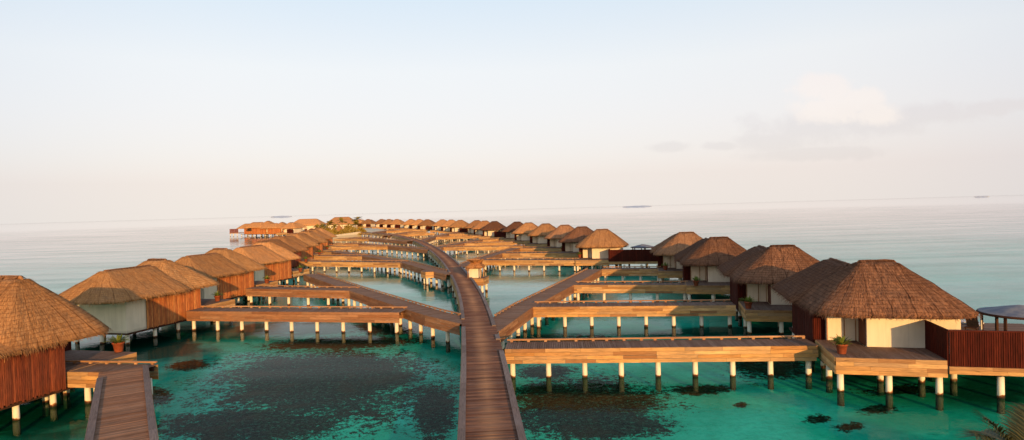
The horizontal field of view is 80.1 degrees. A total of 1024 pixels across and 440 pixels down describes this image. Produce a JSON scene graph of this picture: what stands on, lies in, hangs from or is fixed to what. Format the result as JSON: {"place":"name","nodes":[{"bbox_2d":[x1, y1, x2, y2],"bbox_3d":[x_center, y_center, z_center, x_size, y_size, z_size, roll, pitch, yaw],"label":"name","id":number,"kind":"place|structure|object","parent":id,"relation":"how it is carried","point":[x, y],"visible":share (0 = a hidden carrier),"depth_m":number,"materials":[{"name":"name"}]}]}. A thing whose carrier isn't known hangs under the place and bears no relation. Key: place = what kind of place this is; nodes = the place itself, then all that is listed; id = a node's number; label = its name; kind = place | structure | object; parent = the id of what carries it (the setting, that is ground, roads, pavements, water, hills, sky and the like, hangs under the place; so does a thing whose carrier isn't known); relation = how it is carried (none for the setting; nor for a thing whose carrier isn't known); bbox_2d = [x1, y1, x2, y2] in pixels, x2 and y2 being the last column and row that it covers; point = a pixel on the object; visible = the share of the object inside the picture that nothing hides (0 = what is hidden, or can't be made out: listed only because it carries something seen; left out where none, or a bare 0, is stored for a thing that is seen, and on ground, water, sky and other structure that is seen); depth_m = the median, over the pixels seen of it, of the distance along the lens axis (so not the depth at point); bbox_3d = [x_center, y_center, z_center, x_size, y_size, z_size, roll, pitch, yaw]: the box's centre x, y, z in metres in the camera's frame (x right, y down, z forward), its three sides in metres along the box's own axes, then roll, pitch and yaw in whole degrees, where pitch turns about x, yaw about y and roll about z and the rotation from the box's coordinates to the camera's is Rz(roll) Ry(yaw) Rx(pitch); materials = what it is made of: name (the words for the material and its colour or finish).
{"place":"outdoors","nodes":[
{"label":"outdoors","id":0,"kind":"place"},
{"bbox_2d":[278,228,390,235],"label":"island beach","id":1,"kind":"structure","parent":0,"point":[371,230],"depth_m":370.25,"materials":[{"name":"beige sand"}]},
{"bbox_2d":[294,219,324,230],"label":"long house","id":2,"kind":"structure","parent":1,"relation":"on","point":[309,223],"depth_m":356.02,"materials":[{"name":"brown plant"}]},
{"bbox_2d":[323,220,335,228],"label":"palm tree","id":3,"kind":"object","parent":1,"relation":"on","point":[328,223],"visible":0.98,"depth_m":303.55,"materials":[{"name":"green plant"}]},
{"bbox_2d":[329,228,338,234],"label":"shrub","id":4,"kind":"object","parent":1,"relation":"on","point":[333,231],"visible":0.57,"depth_m":290.77,"materials":[{"name":"green plant"}]},
{"bbox_2d":[325,217,358,229],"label":"long house","id":5,"kind":"structure","parent":1,"relation":"on","point":[336,220],"depth_m":347.85,"materials":[{"name":"beige paint"}]},
{"bbox_2d":[337,228,348,234],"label":"shrub","id":6,"kind":"object","parent":1,"relation":"on","point":[343,231],"visible":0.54,"depth_m":292.54,"materials":[{"name":"green plant"}]},
{"bbox_2d":[346,226,361,234],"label":"shrub","id":7,"kind":"object","parent":1,"relation":"on","point":[353,229],"visible":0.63,"depth_m":290.16,"materials":[{"name":"green plant"}]},
{"bbox_2d":[358,225,366,231],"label":"shrub","id":8,"kind":"object","parent":1,"relation":"on","point":[360,228],"visible":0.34,"depth_m":297.21,"materials":[{"name":"green plant"}]},
{"bbox_2d":[352,217,361,226],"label":"palm tree","id":9,"kind":"object","parent":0,"point":[355,220],"visible":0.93,"depth_m":299.55,"materials":[{"name":"green plant"}]},
{"bbox_2d":[0,230,1023,439],"bbox_3d":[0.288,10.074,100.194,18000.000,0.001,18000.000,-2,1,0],"label":"seabed","id":10,"kind":"structure","parent":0,"point":[280,385],"depth_m":40.54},
{"bbox_2d":[0,275,136,435],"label":"overwater villa","id":11,"kind":"object","parent":10,"relation":"on","point":[41,328],"visible":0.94,"depth_m":35.18,"materials":[{"name":"beige paint"}]},
{"bbox_2d":[102,334,128,351],"bbox_3d":[-26.998,8.377,41.738,1.750,1.313,1.420,-1,1,31],"label":"potted plant","id":12,"kind":"object","parent":11,"relation":"on","point":[118,341],"visible":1,"depth_m":41.62,"materials":[{"name":"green plant"}]},
{"bbox_2d":[42,360,158,417],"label":"side pier","id":13,"kind":"structure","parent":10,"relation":"on","point":[85,378],"depth_m":37.18,"materials":[{"name":"brown wood"}]},
{"bbox_2d":[85,365,158,439],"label":"side pier","id":14,"kind":"structure","parent":10,"relation":"on","point":[122,406],"depth_m":29.21,"materials":[{"name":"brown wood"}]},
{"bbox_2d":[58,258,234,351],"bbox_3d":[-36.206,7.953,59.842,10.475,8.055,16.903,-1,1,14],"label":"overwater villa","id":15,"kind":"object","parent":10,"relation":"on","point":[155,294],"visible":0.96,"depth_m":55.74,"materials":[{"name":"beige paint"}]},
{"bbox_2d":[212,290,222,300],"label":"potted plant","id":16,"kind":"object","parent":15,"relation":"on","point":[217,296],"visible":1,"depth_m":65.57,"materials":[{"name":"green plant"}]},
{"bbox_2d":[175,248,277,307],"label":"overwater villa","id":17,"kind":"object","parent":10,"relation":"on","point":[230,271],"visible":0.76,"depth_m":75.73,"materials":[{"name":"beige paint"}]},
{"bbox_2d":[262,275,271,283],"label":"potted plant","id":18,"kind":"object","parent":17,"relation":"on","point":[266,279],"visible":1,"depth_m":81.52,"materials":[{"name":"green plant"}]},
{"bbox_2d":[229,224,262,236],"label":"overwater villa","id":19,"kind":"object","parent":10,"relation":"on","point":[246,231],"visible":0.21,"depth_m":348.22,"materials":[{"name":"beige paint"}]},
{"bbox_2d":[243,221,279,235],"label":"overwater villa","id":20,"kind":"object","parent":10,"relation":"on","point":[255,227],"visible":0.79,"depth_m":335.98,"materials":[{"name":"beige paint"}]},
{"bbox_2d":[233,241,309,296],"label":"overwater villa","id":21,"kind":"object","parent":10,"relation":"on","point":[274,259],"visible":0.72,"depth_m":94.18,"materials":[{"name":"brown plant"}]},
{"bbox_2d":[259,222,286,235],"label":"overwater villa","id":22,"kind":"object","parent":10,"relation":"on","point":[272,228],"visible":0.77,"depth_m":334.05,"materials":[{"name":"beige paint"}]},
{"bbox_2d":[256,236,315,275],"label":"overwater villa","id":23,"kind":"object","parent":10,"relation":"on","point":[296,248],"visible":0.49,"depth_m":118.66,"materials":[{"name":"beige paint"}]},
{"bbox_2d":[277,222,306,235],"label":"overwater villa","id":24,"kind":"object","parent":10,"relation":"on","point":[290,227],"visible":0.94,"depth_m":322.99,"materials":[{"name":"brown plant"}]},
{"bbox_2d":[186,306,407,342],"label":"side pier","id":25,"kind":"structure","parent":10,"relation":"on","point":[384,314],"depth_m":57.53,"materials":[{"name":"brown wood"}]},
{"bbox_2d":[245,285,359,307],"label":"side pier","id":26,"kind":"structure","parent":10,"relation":"on","point":[308,292],"depth_m":74.63,"materials":[{"name":"brown wood"}]},
{"bbox_2d":[284,233,324,267],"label":"overwater villa","id":27,"kind":"object","parent":10,"relation":"on","point":[306,242],"visible":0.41,"depth_m":135.78,"materials":[{"name":"beige paint"}]},
{"bbox_2d":[298,231,332,252],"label":"overwater villa","id":28,"kind":"object","parent":10,"relation":"on","point":[319,240],"visible":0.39,"depth_m":151.90,"materials":[{"name":"beige paint"}]},
{"bbox_2d":[307,229,336,248],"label":"overwater villa","id":29,"kind":"object","parent":10,"relation":"on","point":[321,235],"visible":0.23,"depth_m":172.32,"materials":[{"name":"beige paint"}]},
{"bbox_2d":[314,228,336,244],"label":"overwater villa","id":30,"kind":"object","parent":10,"relation":"on","point":[330,234],"visible":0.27,"depth_m":186.52,"materials":[{"name":"beige paint"}]},
{"bbox_2d":[323,250,338,253],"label":"side pier","id":31,"kind":"structure","parent":10,"relation":"on","point":[327,252],"depth_m":148.40,"materials":[{"name":"brown wood"}]},
{"bbox_2d":[314,254,367,268],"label":"side pier","id":32,"kind":"structure","parent":10,"relation":"on","point":[342,257],"depth_m":132.01,"materials":[{"name":"brown wood"}]},
{"bbox_2d":[333,243,357,250],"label":"side pier","id":33,"kind":"structure","parent":10,"relation":"on","point":[338,244],"depth_m":182.45,"materials":[{"name":"brown wood"}]},
{"bbox_2d":[334,238,368,243],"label":"side pier","id":34,"kind":"structure","parent":10,"relation":"on","point":[349,239],"depth_m":221.92,"materials":[{"name":"brown wood"}]},
{"bbox_2d":[299,259,407,277],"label":"side pier","id":35,"kind":"structure","parent":10,"relation":"on","point":[387,264],"depth_m":114.33,"materials":[{"name":"brown wood"}]},
{"bbox_2d":[332,245,387,254],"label":"side pier","id":36,"kind":"structure","parent":10,"relation":"on","point":[359,247],"depth_m":167.61,"materials":[{"name":"brown wood"}]},
{"bbox_2d":[360,219,375,227],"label":"overwater villa","id":37,"kind":"object","parent":10,"relation":"on","point":[367,223],"visible":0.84,"depth_m":419.14,"materials":[{"name":"beige paint"}]},
{"bbox_2d":[372,219,384,227],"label":"overwater villa","id":38,"kind":"object","parent":10,"relation":"on","point":[378,224],"visible":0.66,"depth_m":397.14,"materials":[{"name":"beige paint"}]},
{"bbox_2d":[350,237,412,246],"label":"branch boardwalk","id":39,"kind":"structure","parent":10,"relation":"on","point":[388,241],"depth_m":202.50,"materials":[{"name":"brown wood"}]},
{"bbox_2d":[303,272,461,352],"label":"branch boardwalk","id":40,"kind":"structure","parent":10,"relation":"on","point":[421,315],"depth_m":59.21,"materials":[{"name":"brown wood"}]},
{"bbox_2d":[375,229,395,236],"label":"branch boardwalk","id":41,"kind":"structure","parent":10,"relation":"on","point":[384,231],"depth_m":296.62,"materials":[{"name":"brown wood"}]},
{"bbox_2d":[379,219,392,229],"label":"overwater villa","id":42,"kind":"object","parent":10,"relation":"on","point":[385,224],"visible":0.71,"depth_m":382.97,"materials":[{"name":"beige paint"}]},
{"bbox_2d":[346,242,429,260],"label":"branch boardwalk","id":43,"kind":"structure","parent":10,"relation":"on","point":[412,249],"depth_m":158.60,"materials":[{"name":"brown wood"}]},
{"bbox_2d":[331,250,449,293],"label":"branch boardwalk","id":44,"kind":"structure","parent":10,"relation":"on","point":[418,268],"depth_m":103.50,"materials":[{"name":"brown wood"}]},
{"bbox_2d":[386,219,403,228],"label":"overwater villa","id":45,"kind":"object","parent":10,"relation":"on","point":[396,223],"visible":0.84,"depth_m":368.02,"materials":[{"name":"brown plant"}]},
{"bbox_2d":[383,231,418,238],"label":"branch boardwalk","id":46,"kind":"structure","parent":10,"relation":"on","point":[386,236],"depth_m":258.90,"materials":[{"name":"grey wood"}]},
{"bbox_2d":[386,229,420,233],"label":"side pier","id":47,"kind":"structure","parent":10,"relation":"on","point":[392,231],"depth_m":303.11,"materials":[{"name":"brown wood"}]},
{"bbox_2d":[400,219,415,228],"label":"overwater villa","id":48,"kind":"object","parent":10,"relation":"on","point":[406,224],"visible":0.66,"depth_m":346.06,"materials":[{"name":"beige paint"}]},
{"bbox_2d":[394,232,434,238],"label":"side pier","id":49,"kind":"structure","parent":10,"relation":"on","point":[420,234],"depth_m":253.39,"materials":[{"name":"brown wood"}]},
{"bbox_2d":[410,219,423,229],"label":"overwater villa","id":50,"kind":"object","parent":10,"relation":"on","point":[414,224],"visible":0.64,"depth_m":330.31,"materials":[{"name":"beige paint"}]},
{"bbox_2d":[408,231,426,233],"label":"side pier","id":51,"kind":"structure","parent":10,"relation":"on","point":[415,232],"depth_m":276.74,"materials":[{"name":"brown wood"}]},
{"bbox_2d":[416,219,435,232],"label":"overwater villa","id":52,"kind":"object","parent":10,"relation":"on","point":[426,225],"visible":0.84,"depth_m":313.95,"materials":[{"name":"beige paint"}]},
{"bbox_2d":[421,269,449,290],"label":"landing deck","id":53,"kind":"structure","parent":10,"relation":"on","point":[424,276],"depth_m":91.58,"materials":[{"name":"brown wood"}]},
{"bbox_2d":[430,219,446,233],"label":"overwater villa","id":54,"kind":"object","parent":10,"relation":"on","point":[437,225],"visible":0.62,"depth_m":294.20,"materials":[{"name":"brown plant"}]},
{"bbox_2d":[420,231,460,243],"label":"branch boardwalk","id":55,"kind":"structure","parent":10,"relation":"on","point":[429,239],"depth_m":213.48,"materials":[{"name":"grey wood"}]},
{"bbox_2d":[361,232,526,439],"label":"boardwalk","id":56,"kind":"structure","parent":10,"relation":"on","point":[488,408],"depth_m":34.58,"materials":[{"name":"brown wood"}]},
{"bbox_2d":[438,220,455,234],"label":"overwater villa","id":57,"kind":"object","parent":10,"relation":"on","point":[445,226],"visible":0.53,"depth_m":278.17,"materials":[{"name":"beige paint"}]},
{"bbox_2d":[447,220,468,233],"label":"overwater villa","id":58,"kind":"object","parent":10,"relation":"on","point":[458,225],"visible":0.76,"depth_m":262.04,"materials":[{"name":"brown plant"}]},
{"bbox_2d":[436,235,482,241],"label":"side pier","id":59,"kind":"structure","parent":10,"relation":"on","point":[459,237],"depth_m":215.41,"materials":[{"name":"brown wood"}]},
{"bbox_2d":[436,239,482,255],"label":"branch boardwalk","id":60,"kind":"structure","parent":10,"relation":"on","point":[441,247],"depth_m":166.57,"materials":[{"name":"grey wood"}]},
{"bbox_2d":[449,232,470,235],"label":"side pier","id":61,"kind":"structure","parent":10,"relation":"on","point":[455,234],"depth_m":240.37,"materials":[{"name":"brown wood"}]},
{"bbox_2d":[463,220,480,235],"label":"overwater villa","id":62,"kind":"object","parent":10,"relation":"on","point":[468,227],"visible":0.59,"depth_m":242.59,"materials":[{"name":"beige paint"}]},
{"bbox_2d":[466,259,488,296],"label":"kiosk","id":63,"kind":"object","parent":10,"relation":"on","point":[474,266],"visible":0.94,"depth_m":81.14,"materials":[{"name":"beige paint"}]},
{"bbox_2d":[470,220,489,239],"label":"overwater villa","id":64,"kind":"object","parent":10,"relation":"on","point":[478,227],"visible":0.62,"depth_m":226.66,"materials":[{"name":"beige paint"}]},
{"bbox_2d":[444,245,524,257],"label":"side pier","id":65,"kind":"structure","parent":10,"relation":"on","point":[456,248],"depth_m":152.18,"materials":[{"name":"brown wood"}]},
{"bbox_2d":[460,247,519,274],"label":"branch boardwalk","id":66,"kind":"structure","parent":10,"relation":"on","point":[497,254],"depth_m":120.17,"materials":[{"name":"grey wood"}]},
{"bbox_2d":[465,241,514,245],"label":"side pier","id":67,"kind":"structure","parent":10,"relation":"on","point":[498,243],"depth_m":168.80,"materials":[{"name":"brown wood"}]},
{"bbox_2d":[479,238,500,240],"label":"side pier","id":68,"kind":"structure","parent":10,"relation":"on","point":[492,239],"depth_m":188.33,"materials":[{"name":"brown wood"}]},
{"bbox_2d":[479,221,505,238],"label":"overwater villa","id":69,"kind":"object","parent":10,"relation":"on","point":[492,229],"visible":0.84,"depth_m":209.69,"materials":[{"name":"beige paint"}]},
{"bbox_2d":[500,221,522,241],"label":"overwater villa","id":70,"kind":"object","parent":10,"relation":"on","point":[509,230],"visible":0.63,"depth_m":191.38,"materials":[{"name":"brown plant"}]},
{"bbox_2d":[510,222,537,245],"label":"overwater villa","id":71,"kind":"object","parent":10,"relation":"on","point":[522,232],"visible":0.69,"depth_m":174.24,"materials":[{"name":"brown plant"}]},
{"bbox_2d":[482,258,575,275],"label":"side pier","id":72,"kind":"structure","parent":10,"relation":"on","point":[543,262],"depth_m":107.50,"materials":[{"name":"brown wood"}]},
{"bbox_2d":[502,251,560,266],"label":"side pier","id":73,"kind":"structure","parent":10,"relation":"on","point":[530,254],"depth_m":124.62,"materials":[{"name":"brown wood"}]},
{"bbox_2d":[520,246,551,250],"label":"side pier","id":74,"kind":"structure","parent":10,"relation":"on","point":[531,248],"depth_m":140.92,"materials":[{"name":"brown wood"}]},
{"bbox_2d":[526,223,555,245],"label":"overwater villa","id":75,"kind":"object","parent":10,"relation":"on","point":[538,234],"visible":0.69,"depth_m":157.30,"materials":[{"name":"beige paint"}]},
{"bbox_2d":[493,268,601,352],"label":"branch boardwalk","id":76,"kind":"structure","parent":10,"relation":"on","point":[511,319],"depth_m":58.74,"materials":[{"name":"brown wood"}]},
{"bbox_2d":[543,224,577,258],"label":"overwater villa","id":77,"kind":"object","parent":10,"relation":"on","point":[555,236],"visible":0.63,"depth_m":140.46,"materials":[{"name":"beige paint"}]},
{"bbox_2d":[558,226,600,266],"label":"overwater villa","id":78,"kind":"object","parent":10,"relation":"on","point":[569,241],"visible":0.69,"depth_m":123.90,"materials":[{"name":"brown plant"}]},
{"bbox_2d":[575,229,657,276],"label":"overwater villa","id":79,"kind":"object","parent":10,"relation":"on","point":[600,247],"visible":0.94,"depth_m":104.81,"materials":[{"name":"beige paint"}]},
{"bbox_2d":[631,244,653,249],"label":"pergola","id":80,"kind":"object","parent":79,"relation":"on","point":[644,246],"visible":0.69,"depth_m":109.17,"materials":[{"name":"white fabric"}]},
{"bbox_2d":[574,281,687,302],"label":"side pier","id":81,"kind":"structure","parent":10,"relation":"on","point":[632,287],"depth_m":69.96,"materials":[{"name":"brown wood"}]},
{"bbox_2d":[602,266,660,282],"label":"side pier","id":82,"kind":"structure","parent":10,"relation":"on","point":[623,272],"depth_m":87.29,"materials":[{"name":"brown wood"}]},
{"bbox_2d":[533,299,735,336],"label":"side pier","id":83,"kind":"structure","parent":10,"relation":"on","point":[645,310],"depth_m":55.23,"materials":[{"name":"brown wood"}]},
{"bbox_2d":[505,335,818,390],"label":"side pier","id":84,"kind":"structure","parent":10,"relation":"on","point":[657,352],"depth_m":38.97,"materials":[{"name":"brown wood"}]},
{"bbox_2d":[650,232,702,282],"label":"overwater villa","id":85,"kind":"object","parent":10,"relation":"on","point":[667,249],"visible":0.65,"depth_m":86.00,"materials":[{"name":"beige paint"}]},
{"bbox_2d":[661,262,670,269],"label":"potted plant","id":86,"kind":"object","parent":85,"relation":"on","point":[665,266],"visible":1,"depth_m":84.02,"materials":[{"name":"green plant"}]},
{"bbox_2d":[673,236,745,301],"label":"overwater villa","id":87,"kind":"object","parent":10,"relation":"on","point":[702,259],"visible":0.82,"depth_m":70.08,"materials":[{"name":"brown plant"}]},
{"bbox_2d":[693,276,699,285],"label":"potted plant","id":88,"kind":"object","parent":87,"relation":"on","point":[696,279],"visible":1,"depth_m":66.83,"materials":[{"name":"green plant"}]},
{"bbox_2d":[716,244,818,338],"bbox_3d":[25.268,6.223,58.221,10.475,8.055,16.903,-1,1,14],"label":"overwater villa","id":89,"kind":"object","parent":10,"relation":"on","point":[757,272],"visible":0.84,"depth_m":54.04,"materials":[{"name":"beige paint"}]},
{"bbox_2d":[738,296,757,308],"bbox_3d":[20.074,6.936,51.730,1.532,1.149,1.243,-1,1,43],"label":"potted plant","id":90,"kind":"object","parent":89,"relation":"on","point":[749,301],"visible":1,"depth_m":51.62,"materials":[{"name":"green plant"}]},
{"bbox_2d":[768,284,770,303],"bbox_3d":[22.879,6.315,54.198,0.063,2.150,1.250,-1,1,14],"label":"door","id":91,"kind":"structure","parent":89,"relation":"in","point":[769,291],"depth_m":53.93,"materials":[{"name":"brown wood"}]},
{"bbox_2d":[769,258,1023,413],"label":"overwater villa","id":92,"kind":"object","parent":10,"relation":"on","point":[889,318],"visible":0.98,"depth_m":36.49,"materials":[{"name":"brown plant"}]},
{"bbox_2d":[829,334,852,353],"bbox_3d":[19.229,7.244,35.692,1.243,1.149,1.532,-1,1,28],"label":"potted plant","id":93,"kind":"object","parent":92,"relation":"on","point":[840,343],"visible":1,"depth_m":35.51,"materials":[{"name":"green plant"}]},
{"bbox_2d":[858,318,865,345],"bbox_3d":[21.817,6.633,38.001,0.063,2.150,1.250,-1,1,14],"label":"door","id":94,"kind":"structure","parent":92,"relation":"in","point":[861,324],"depth_m":37.84,"materials":[{"name":"brown wood"}]},
{"bbox_2d":[964,317,984,329],"bbox_3d":[31.965,7.003,42.147,2.000,1.282,0.720,-2,1,-40],"label":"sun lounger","id":95,"kind":"object","parent":92,"relation":"on","point":[973,323],"visible":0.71,"depth_m":41.76,"materials":[{"name":"brown fabric"}]},
{"bbox_2d":[976,305,1023,330],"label":"pergola","id":96,"kind":"object","parent":92,"relation":"on","point":[1006,312],"visible":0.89,"depth_m":38.31,"materials":[{"name":"white fabric"}]},
{"bbox_2d":[0,195,1023,296],"bbox_3d":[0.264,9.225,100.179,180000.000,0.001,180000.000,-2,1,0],"label":"water","id":97,"kind":"structure","parent":0,"point":[57,250],"depth_m":297.63,"materials":[{"name":"liquid"}]},
{"bbox_2d":[333,232,361,238],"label":"retaining wall","id":98,"kind":"structure","parent":97,"relation":"in","point":[349,235],"depth_m":281.81,"materials":[{"name":"beige paint"}]},
{"bbox_2d":[0,0,1023,223],"label":"sky","id":99,"kind":"structure","parent":0,"point":[111,110],"materials":[{"name":"white"}]},
{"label":"sand bar","id":100,"kind":"structure","parent":0,"visible":0},
{"bbox_2d":[956,402,1023,439],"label":"palm tree","id":101,"kind":"object","parent":100,"relation":"on","point":[1016,430],"visible":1,"depth_m":24.89,"materials":[{"name":"green plant"}]}
]}

